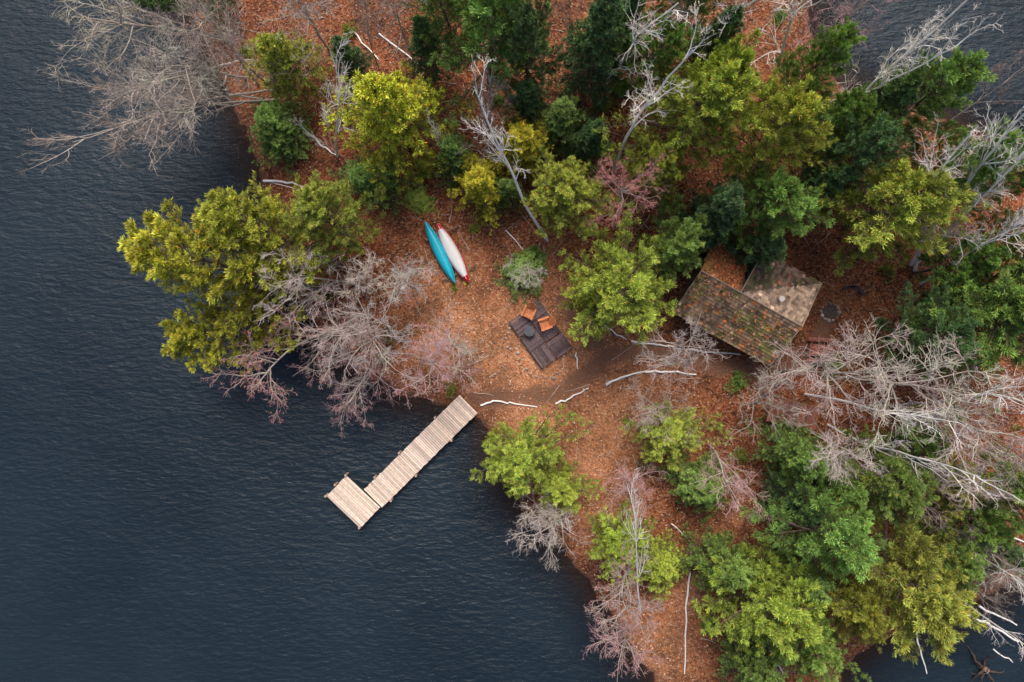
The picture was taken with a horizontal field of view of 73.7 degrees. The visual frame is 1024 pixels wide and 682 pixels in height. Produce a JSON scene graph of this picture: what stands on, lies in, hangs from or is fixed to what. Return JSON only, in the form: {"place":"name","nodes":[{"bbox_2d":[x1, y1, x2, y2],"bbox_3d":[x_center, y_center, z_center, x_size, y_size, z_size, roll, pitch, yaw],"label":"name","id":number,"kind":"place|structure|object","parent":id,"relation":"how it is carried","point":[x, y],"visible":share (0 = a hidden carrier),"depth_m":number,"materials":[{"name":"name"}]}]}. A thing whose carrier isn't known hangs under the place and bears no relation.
{"place":"outdoors","nodes":[
{"label":"outdoors","id":0,"kind":"place"},
{"bbox_2d":[0,0,1023,681],"bbox_3d":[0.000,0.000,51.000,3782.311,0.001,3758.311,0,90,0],"label":"lake water","id":1,"kind":"structure","parent":0,"point":[164,518],"depth_m":51.00,"materials":[{"name":"blue liquid"}]},
{"bbox_2d":[324,395,476,528],"bbox_3d":[-8.005,8.582,51.633,12.531,3.134,3.763,-41,90,0],"label":"wooden dock","id":2,"kind":"object","parent":1,"relation":"in","point":[397,473],"visible":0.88,"depth_m":50.38,"materials":[{"name":"brown wood"}]},
{"bbox_2d":[165,0,1023,681],"bbox_3d":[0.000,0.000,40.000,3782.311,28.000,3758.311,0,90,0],"label":"ground","id":3,"kind":"structure","parent":0,"point":[599,356],"depth_m":50.27,"materials":[{"name":"brown soil"}]},
{"bbox_2d":[36,0,221,94],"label":"bare tree","id":4,"kind":"object","parent":3,"relation":"on","point":[118,23],"visible":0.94,"depth_m":42.14,"materials":[{"name":"grey plant"}]},
{"bbox_2d":[17,68,277,173],"bbox_3d":[-23.745,-15.074,45.044,14.741,10.737,5.625,-38,90,0],"label":"bare tree","id":5,"kind":"object","parent":3,"relation":"on","point":[67,138],"visible":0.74,"depth_m":43.65,"materials":[{"name":"grey plant"}]},
{"bbox_2d":[41,48,264,138],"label":"bare tree","id":6,"kind":"object","parent":3,"relation":"on","point":[116,86],"visible":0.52,"depth_m":43.43,"materials":[{"name":"grey plant"}]},
{"bbox_2d":[82,0,246,133],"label":"bare tree","id":7,"kind":"object","parent":3,"relation":"on","point":[165,54],"visible":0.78,"depth_m":42.17,"materials":[{"name":"grey plant"}]},
{"bbox_2d":[99,29,251,151],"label":"bare tree","id":8,"kind":"object","parent":3,"relation":"on","point":[160,85],"visible":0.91,"depth_m":41.17,"materials":[{"name":"grey plant"}]},
{"bbox_2d":[90,36,279,174],"bbox_3d":[-21.654,-14.903,44.129,7.728,12.695,9.494,17,90,0],"label":"bare tree","id":9,"kind":"object","parent":3,"relation":"on","point":[206,104],"visible":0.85,"depth_m":43.18,"materials":[{"name":"grey plant"}]},
{"bbox_2d":[158,0,258,97],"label":"bare tree","id":10,"kind":"object","parent":3,"relation":"on","point":[202,6],"visible":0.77,"depth_m":43.10,"materials":[{"name":"grey plant"}]},
{"bbox_2d":[146,0,292,98],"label":"bare tree","id":11,"kind":"object","parent":3,"relation":"on","point":[235,52],"visible":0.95,"depth_m":41.79,"materials":[{"name":"grey plant"}]},
{"bbox_2d":[116,197,335,352],"bbox_3d":[-18.566,-4.434,44.499,11.340,12.126,9.746,5,90,0],"label":"pine tree","id":12,"kind":"object","parent":3,"relation":"on","point":[151,255],"visible":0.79,"depth_m":41.96,"materials":[{"name":"green plant"}]},
{"bbox_2d":[159,268,316,376],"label":"pine tree","id":13,"kind":"object","parent":3,"relation":"on","point":[177,341],"visible":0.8,"depth_m":44.75,"materials":[{"name":"green plant"}]},
{"bbox_2d":[191,170,343,303],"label":"pine tree","id":14,"kind":"object","parent":3,"relation":"on","point":[220,221],"visible":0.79,"depth_m":42.70,"materials":[{"name":"green plant"}]},
{"bbox_2d":[248,83,314,180],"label":"spruce tree","id":15,"kind":"object","parent":3,"relation":"on","point":[278,126],"visible":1,"depth_m":48.03,"materials":[{"name":"green plant"}]},
{"bbox_2d":[201,302,365,422],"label":"maple tree","id":16,"kind":"object","parent":3,"relation":"on","point":[252,355],"visible":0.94,"depth_m":44.92,"materials":[{"name":"grey plant"}]},
{"bbox_2d":[243,30,338,115],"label":"cedar tree","id":17,"kind":"object","parent":3,"relation":"on","point":[278,52],"visible":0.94,"depth_m":46.23,"materials":[{"name":"green plant"}]},
{"bbox_2d":[255,0,342,75],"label":"bare tree","id":18,"kind":"object","parent":3,"relation":"on","point":[304,10],"visible":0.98,"depth_m":42.24,"materials":[{"name":"grey plant"}]},
{"bbox_2d":[252,243,355,327],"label":"bare tree","id":19,"kind":"object","parent":3,"relation":"on","point":[290,276],"visible":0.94,"depth_m":43.54,"materials":[{"name":"grey plant"}]},
{"bbox_2d":[271,169,386,282],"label":"pine tree","id":20,"kind":"object","parent":3,"relation":"on","point":[317,206],"visible":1,"depth_m":43.45,"materials":[{"name":"green plant"}]},
{"bbox_2d":[295,287,382,388],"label":"maple tree","id":21,"kind":"object","parent":3,"relation":"on","point":[351,340],"visible":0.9,"depth_m":44.17,"materials":[{"name":"grey plant"}]},
{"bbox_2d":[329,34,384,97],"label":"spruce tree","id":22,"kind":"object","parent":3,"relation":"on","point":[354,58],"visible":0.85,"depth_m":46.81,"materials":[{"name":"green plant"}]},
{"bbox_2d":[320,341,411,437],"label":"maple tree","id":23,"kind":"object","parent":3,"relation":"on","point":[335,408],"visible":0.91,"depth_m":47.27,"materials":[{"name":"grey plant"}]},
{"bbox_2d":[313,269,425,409],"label":"bare tree","id":24,"kind":"object","parent":3,"relation":"on","point":[373,350],"visible":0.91,"depth_m":44.62,"materials":[{"name":"grey plant"}]},
{"bbox_2d":[327,153,414,214],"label":"spruce tree","id":25,"kind":"object","parent":3,"relation":"on","point":[359,176],"visible":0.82,"depth_m":48.32,"materials":[{"name":"green plant"}]},
{"bbox_2d":[318,59,477,193],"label":"cedar tree","id":26,"kind":"object","parent":3,"relation":"on","point":[392,103],"visible":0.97,"depth_m":43.47,"materials":[{"name":"plant"}]},
{"bbox_2d":[403,14,453,88],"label":"spruce tree","id":27,"kind":"object","parent":3,"relation":"on","point":[422,49],"visible":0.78,"depth_m":45.77,"materials":[{"name":"green plant"}]},
{"bbox_2d":[378,310,485,400],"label":"maple tree","id":28,"kind":"object","parent":3,"relation":"on","point":[432,360],"visible":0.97,"depth_m":46.71,"materials":[{"name":"pink plant"}]},
{"bbox_2d":[398,0,470,56],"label":"pine tree","id":29,"kind":"object","parent":3,"relation":"on","point":[432,10],"visible":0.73,"depth_m":42.91,"materials":[{"name":"green plant"}]},
{"bbox_2d":[432,123,476,189],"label":"spruce tree","id":30,"kind":"object","parent":3,"relation":"on","point":[451,145],"visible":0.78,"depth_m":47.31,"materials":[{"name":"green plant"}]},
{"bbox_2d":[447,152,510,234],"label":"cedar tree","id":31,"kind":"object","parent":3,"relation":"on","point":[477,180],"visible":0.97,"depth_m":46.81,"materials":[{"name":"yellow plant"}]},
{"bbox_2d":[427,0,551,127],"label":"pine tree","id":32,"kind":"object","parent":3,"relation":"on","point":[481,23],"visible":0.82,"depth_m":41.43,"materials":[{"name":"green plant"}]},
{"bbox_2d":[459,53,548,241],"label":"birch tree","id":33,"kind":"object","parent":3,"relation":"on","point":[489,136],"visible":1,"depth_m":40.98,"materials":[{"name":"grey plant"}]},
{"bbox_2d":[490,78,551,134],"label":"spruce tree","id":34,"kind":"object","parent":3,"relation":"on","point":[527,101],"visible":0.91,"depth_m":45.68,"materials":[{"name":"green plant"}]},
{"bbox_2d":[478,112,564,192],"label":"cedar tree","id":35,"kind":"object","parent":3,"relation":"on","point":[528,139],"visible":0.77,"depth_m":45.69,"materials":[{"name":"plant"}]},
{"bbox_2d":[493,243,554,308],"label":"spruce tree","id":36,"kind":"object","parent":3,"relation":"on","point":[536,262],"visible":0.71,"depth_m":49.72,"materials":[{"name":"green plant"}]},
{"bbox_2d":[491,0,564,98],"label":"pine tree","id":37,"kind":"object","parent":3,"relation":"on","point":[526,16],"visible":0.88,"depth_m":40.30,"materials":[{"name":"green plant"}]},
{"bbox_2d":[469,402,592,499],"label":"pine tree","id":38,"kind":"object","parent":3,"relation":"on","point":[521,462],"visible":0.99,"depth_m":46.16,"materials":[{"name":"green plant"}]},
{"bbox_2d":[509,298,571,367],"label":"wooden deck platform","id":39,"kind":"structure","parent":3,"relation":"on","point":[536,302],"depth_m":49.83,"materials":[{"name":"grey wood"}]},
{"bbox_2d":[526,93,600,169],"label":"spruce tree","id":40,"kind":"object","parent":3,"relation":"on","point":[560,119],"visible":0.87,"depth_m":45.82,"materials":[{"name":"green plant"}]},
{"bbox_2d":[532,442,605,517],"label":"pine tree","id":41,"kind":"object","parent":3,"relation":"on","point":[563,492],"visible":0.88,"depth_m":47.41,"materials":[{"name":"green plant"}]},
{"bbox_2d":[520,144,625,241],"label":"pine tree","id":42,"kind":"object","parent":3,"relation":"on","point":[557,175],"visible":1,"depth_m":45.15,"materials":[{"name":"green plant"}]},
{"bbox_2d":[554,118,622,176],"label":"spruce tree","id":43,"kind":"object","parent":3,"relation":"on","point":[587,139],"visible":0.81,"depth_m":46.22,"materials":[{"name":"green plant"}]},
{"bbox_2d":[539,0,639,129],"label":"spruce tree","id":44,"kind":"object","parent":3,"relation":"on","point":[603,20],"visible":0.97,"depth_m":43.04,"materials":[{"name":"green plant"}]},
{"bbox_2d":[558,263,623,326],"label":"pine tree","id":45,"kind":"object","parent":3,"relation":"on","point":[595,298],"visible":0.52,"depth_m":45.13,"materials":[{"name":"green plant"}]},
{"bbox_2d":[192,0,1023,681],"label":"fallen leaves","id":46,"kind":"object","parent":3,"relation":"on","point":[618,316],"depth_m":50.22,"materials":[{"name":"brown plant"}]},
{"bbox_2d":[557,202,676,346],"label":"pine tree","id":47,"kind":"object","parent":3,"relation":"on","point":[633,295],"visible":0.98,"depth_m":43.37,"materials":[{"name":"green plant"}]},
{"bbox_2d":[585,498,657,586],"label":"pine tree","id":48,"kind":"object","parent":3,"relation":"on","point":[617,537],"visible":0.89,"depth_m":47.59,"materials":[{"name":"green plant"}]},
{"bbox_2d":[585,612,663,677],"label":"bare tree","id":49,"kind":"object","parent":3,"relation":"on","point":[625,628],"visible":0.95,"depth_m":44.35,"materials":[{"name":"grey plant"}]},
{"bbox_2d":[584,540,665,649],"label":"bare tree","id":50,"kind":"object","parent":3,"relation":"on","point":[626,573],"visible":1,"depth_m":43.38,"materials":[{"name":"grey plant"}]},
{"bbox_2d":[584,149,673,229],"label":"maple tree","id":51,"kind":"object","parent":3,"relation":"on","point":[629,186],"visible":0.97,"depth_m":40.40,"materials":[{"name":"pink plant"}]},
{"bbox_2d":[608,9,704,99],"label":"pine tree","id":52,"kind":"object","parent":3,"relation":"on","point":[672,38],"visible":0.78,"depth_m":41.55,"materials":[{"name":"green plant"}]},
{"bbox_2d":[622,112,694,212],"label":"pine tree","id":53,"kind":"object","parent":3,"relation":"on","point":[664,163],"visible":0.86,"depth_m":43.06,"materials":[{"name":"green plant"}]},
{"bbox_2d":[626,524,691,602],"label":"cedar tree","id":54,"kind":"object","parent":3,"relation":"on","point":[663,568],"visible":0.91,"depth_m":48.56,"materials":[{"name":"green plant"}]},
{"bbox_2d":[613,0,719,170],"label":"birch tree","id":55,"kind":"object","parent":3,"relation":"on","point":[647,104],"visible":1,"depth_m":36.70,"materials":[{"name":"grey plant"}]},
{"bbox_2d":[628,189,714,281],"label":"pine tree","id":56,"kind":"object","parent":3,"relation":"on","point":[683,244],"visible":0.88,"depth_m":44.19,"materials":[{"name":"green plant"}]},
{"bbox_2d":[618,400,733,472],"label":"pine tree","id":57,"kind":"object","parent":3,"relation":"on","point":[657,447],"visible":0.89,"depth_m":47.44,"materials":[{"name":"green plant"}]},
{"bbox_2d":[633,310,730,387],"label":"bare tree","id":58,"kind":"object","parent":3,"relation":"on","point":[685,360],"visible":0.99,"depth_m":44.22,"materials":[{"name":"grey plant"}]},
{"bbox_2d":[593,42,774,173],"bbox_3d":[10.386,-13.579,42.961,9.360,14.668,7.687,-45,90,0],"label":"pine tree","id":59,"kind":"object","parent":3,"relation":"on","point":[732,90],"visible":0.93,"depth_m":39.84,"materials":[{"name":"green plant"}]},
{"bbox_2d":[646,449,739,516],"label":"spruce tree","id":60,"kind":"object","parent":3,"relation":"on","point":[700,496],"visible":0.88,"depth_m":48.14,"materials":[{"name":"green plant"}]},
{"bbox_2d":[657,3,744,90],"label":"spruce tree","id":61,"kind":"object","parent":3,"relation":"on","point":[716,27],"visible":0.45,"depth_m":40.93,"materials":[{"name":"green plant"}]},
{"bbox_2d":[672,167,747,271],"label":"spruce tree","id":62,"kind":"object","parent":3,"relation":"on","point":[722,206],"visible":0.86,"depth_m":43.86,"materials":[{"name":"green plant"}]},
{"bbox_2d":[674,517,758,594],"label":"spruce tree","id":63,"kind":"object","parent":3,"relation":"on","point":[738,571],"visible":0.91,"depth_m":46.86,"materials":[{"name":"green plant"}]},
{"bbox_2d":[671,3,762,128],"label":"pine tree","id":64,"kind":"object","parent":3,"relation":"on","point":[749,54],"visible":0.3,"depth_m":38.99,"materials":[{"name":"green plant"}]},
{"bbox_2d":[691,442,771,525],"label":"bare tree","id":65,"kind":"object","parent":3,"relation":"on","point":[738,487],"visible":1,"depth_m":45.09,"materials":[{"name":"grey plant"}]},
{"bbox_2d":[671,240,821,365],"bbox_3d":[16.468,-3.045,48.255,8.277,4.790,6.866,29,90,0],"label":"log cabin","id":66,"kind":"object","parent":3,"relation":"on","point":[749,311],"visible":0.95,"depth_m":46.79,"materials":[{"name":"brown wood"}]},
{"bbox_2d":[713,609,788,681],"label":"spruce tree","id":67,"kind":"object","parent":3,"relation":"on","point":[753,668],"visible":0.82,"depth_m":46.95,"materials":[{"name":"green plant"}]},
{"bbox_2d":[723,229,787,271],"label":"spruce tree","id":68,"kind":"object","parent":3,"relation":"on","point":[766,250],"visible":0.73,"depth_m":44.93,"materials":[{"name":"green plant"}]},
{"bbox_2d":[690,534,837,663],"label":"pine tree","id":69,"kind":"object","parent":3,"relation":"on","point":[779,629],"visible":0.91,"depth_m":43.52,"materials":[{"name":"green plant"}]},
{"bbox_2d":[721,353,816,444],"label":"bare tree","id":70,"kind":"object","parent":3,"relation":"on","point":[766,376],"visible":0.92,"depth_m":45.35,"materials":[{"name":"grey plant"}]},
{"bbox_2d":[701,67,853,200],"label":"pine tree","id":71,"kind":"object","parent":3,"relation":"on","point":[800,110],"visible":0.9,"depth_m":39.38,"materials":[{"name":"green plant"}]},
{"bbox_2d":[721,139,835,254],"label":"pine tree","id":72,"kind":"object","parent":3,"relation":"on","point":[789,194],"visible":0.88,"depth_m":41.65,"materials":[{"name":"green plant"}]},
{"bbox_2d":[753,460,823,536],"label":"spruce tree","id":73,"kind":"object","parent":3,"relation":"on","point":[787,496],"visible":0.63,"depth_m":46.44,"materials":[{"name":"green plant"}]},
{"bbox_2d":[740,529,836,610],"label":"spruce tree","id":74,"kind":"object","parent":3,"relation":"on","point":[825,587],"visible":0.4,"depth_m":44.71,"materials":[{"name":"green plant"}]},
{"bbox_2d":[742,412,836,493],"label":"pine tree","id":75,"kind":"object","parent":3,"relation":"on","point":[795,447],"visible":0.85,"depth_m":46.79,"materials":[{"name":"green plant"}]},
{"bbox_2d":[754,16,867,133],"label":"pine tree","id":76,"kind":"object","parent":3,"relation":"on","point":[827,52],"visible":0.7,"depth_m":39.76,"materials":[{"name":"green plant"}]},
{"bbox_2d":[736,471,892,607],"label":"pine tree","id":77,"kind":"object","parent":3,"relation":"on","point":[849,545],"visible":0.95,"depth_m":42.19,"materials":[{"name":"green plant"}]},
{"bbox_2d":[777,157,853,234],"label":"spruce tree","id":78,"kind":"object","parent":3,"relation":"on","point":[843,176],"visible":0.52,"depth_m":43.61,"materials":[{"name":"green plant"}]},
{"bbox_2d":[761,600,870,681],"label":"pine tree","id":79,"kind":"object","parent":3,"relation":"on","point":[808,660],"visible":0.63,"depth_m":43.52,"materials":[{"name":"green plant"}]},
{"bbox_2d":[789,442,868,511],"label":"spruce tree","id":80,"kind":"object","parent":3,"relation":"on","point":[861,499],"visible":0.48,"depth_m":44.44,"materials":[{"name":"green plant"}]},
{"bbox_2d":[788,85,881,168],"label":"pine tree","id":81,"kind":"object","parent":3,"relation":"on","point":[846,101],"visible":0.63,"depth_m":40.76,"materials":[{"name":"green plant"}]},
{"bbox_2d":[784,391,886,488],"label":"bare tree","id":82,"kind":"object","parent":3,"relation":"on","point":[826,438],"visible":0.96,"depth_m":40.95,"materials":[{"name":"grey plant"}]},
{"bbox_2d":[743,314,930,462],"bbox_3d":[19.880,2.412,44.123,8.457,12.300,9.225,18,90,0],"label":"bare tree","id":83,"kind":"object","parent":3,"relation":"on","point":[827,373],"visible":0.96,"depth_m":41.92,"materials":[{"name":"grey plant"}]},
{"bbox_2d":[818,562,895,652],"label":"pine tree","id":84,"kind":"object","parent":3,"relation":"on","point":[852,615],"visible":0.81,"depth_m":43.24,"materials":[{"name":"green plant"}]},
{"bbox_2d":[796,110,919,200],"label":"pine tree","id":85,"kind":"object","parent":3,"relation":"on","point":[885,133],"visible":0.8,"depth_m":40.44,"materials":[{"name":"green plant"}]},
{"bbox_2d":[807,73,924,166],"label":"spruce tree","id":86,"kind":"object","parent":3,"relation":"on","point":[893,97],"visible":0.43,"depth_m":41.29,"materials":[{"name":"green plant"}]},
{"bbox_2d":[827,425,940,539],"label":"pine tree","id":87,"kind":"object","parent":3,"relation":"on","point":[909,496],"visible":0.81,"depth_m":43.87,"materials":[{"name":"green plant"}]},
{"bbox_2d":[825,0,967,122],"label":"birch tree","id":88,"kind":"object","parent":3,"relation":"on","point":[908,51],"visible":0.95,"depth_m":38.14,"materials":[{"name":"grey plant"}]},
{"bbox_2d":[812,148,993,276],"bbox_3d":[23.992,-8.278,44.094,10.408,12.486,8.284,4,90,0],"label":"pine tree","id":89,"kind":"object","parent":3,"relation":"on","point":[906,183],"visible":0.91,"depth_m":41.36,"materials":[{"name":"green plant"}]},
{"bbox_2d":[794,318,1012,464],"bbox_3d":[23.478,2.867,43.573,9.989,13.516,9.158,-40,90,0],"label":"bare tree","id":90,"kind":"object","parent":3,"relation":"on","point":[929,376],"visible":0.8,"depth_m":41.09,"materials":[{"name":"grey plant"}]},
{"bbox_2d":[824,462,988,666],"bbox_3d":[24.540,14.413,44.574,11.387,11.524,9.352,40,90,0],"label":"pine tree","id":91,"kind":"object","parent":3,"relation":"on","point":[937,595],"visible":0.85,"depth_m":41.59,"materials":[{"name":"green plant"}]},
{"bbox_2d":[871,404,955,480],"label":"pine tree","id":92,"kind":"object","parent":3,"relation":"on","point":[931,448],"visible":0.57,"depth_m":45.06,"materials":[{"name":"green plant"}]},
{"bbox_2d":[853,45,998,156],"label":"pine tree","id":93,"kind":"object","parent":3,"relation":"on","point":[955,73],"visible":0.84,"depth_m":40.32,"materials":[{"name":"green plant"}]},
{"bbox_2d":[872,280,989,382],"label":"pine tree","id":94,"kind":"object","parent":3,"relation":"on","point":[962,328],"visible":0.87,"depth_m":43.17,"materials":[{"name":"green plant"}]},
{"bbox_2d":[902,113,986,271],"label":"birch tree","id":95,"kind":"object","parent":3,"relation":"on","point":[947,157],"visible":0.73,"depth_m":37.99,"materials":[{"name":"grey plant"}]},
{"bbox_2d":[905,519,989,605],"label":"pine tree","id":96,"kind":"object","parent":3,"relation":"on","point":[972,569],"visible":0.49,"depth_m":43.49,"materials":[{"name":"green plant"}]},
{"bbox_2d":[880,334,1023,513],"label":"bare tree","id":97,"kind":"object","parent":3,"relation":"on","point":[966,434],"visible":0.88,"depth_m":40.47,"materials":[{"name":"grey plant"}]},
{"bbox_2d":[906,442,998,522],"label":"bare tree","id":98,"kind":"object","parent":3,"relation":"on","point":[945,500],"visible":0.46,"depth_m":44.90,"materials":[{"name":"grey plant"}]},
{"bbox_2d":[883,116,1023,219],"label":"bare tree","id":99,"kind":"object","parent":3,"relation":"on","point":[979,177],"visible":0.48,"depth_m":40.75,"materials":[{"name":"green plant"}]},
{"bbox_2d":[896,240,1023,426],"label":"pine tree","id":100,"kind":"object","parent":3,"relation":"on","point":[1003,311],"visible":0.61,"depth_m":42.33,"materials":[{"name":"green plant"}]},
{"bbox_2d":[909,95,1023,265],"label":"birch tree","id":101,"kind":"object","parent":3,"relation":"on","point":[970,178],"visible":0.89,"depth_m":38.57,"materials":[{"name":"grey plant"}]},
{"bbox_2d":[913,228,1023,297],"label":"pine tree","id":102,"kind":"object","parent":3,"relation":"on","point":[986,257],"visible":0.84,"depth_m":43.48,"materials":[{"name":"green plant"}]},
{"bbox_2d":[933,495,1023,562],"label":"pine tree","id":103,"kind":"object","parent":3,"relation":"on","point":[996,531],"visible":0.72,"depth_m":44.78,"materials":[{"name":"green plant"}]},
{"bbox_2d":[954,201,1023,270],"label":"bare tree","id":104,"kind":"object","parent":3,"relation":"on","point":[1001,221],"visible":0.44,"depth_m":44.00,"materials":[{"name":"green plant"}]},
{"bbox_2d":[955,423,1023,534],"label":"pine tree","id":105,"kind":"object","parent":3,"relation":"on","point":[1017,489],"visible":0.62,"depth_m":44.10,"materials":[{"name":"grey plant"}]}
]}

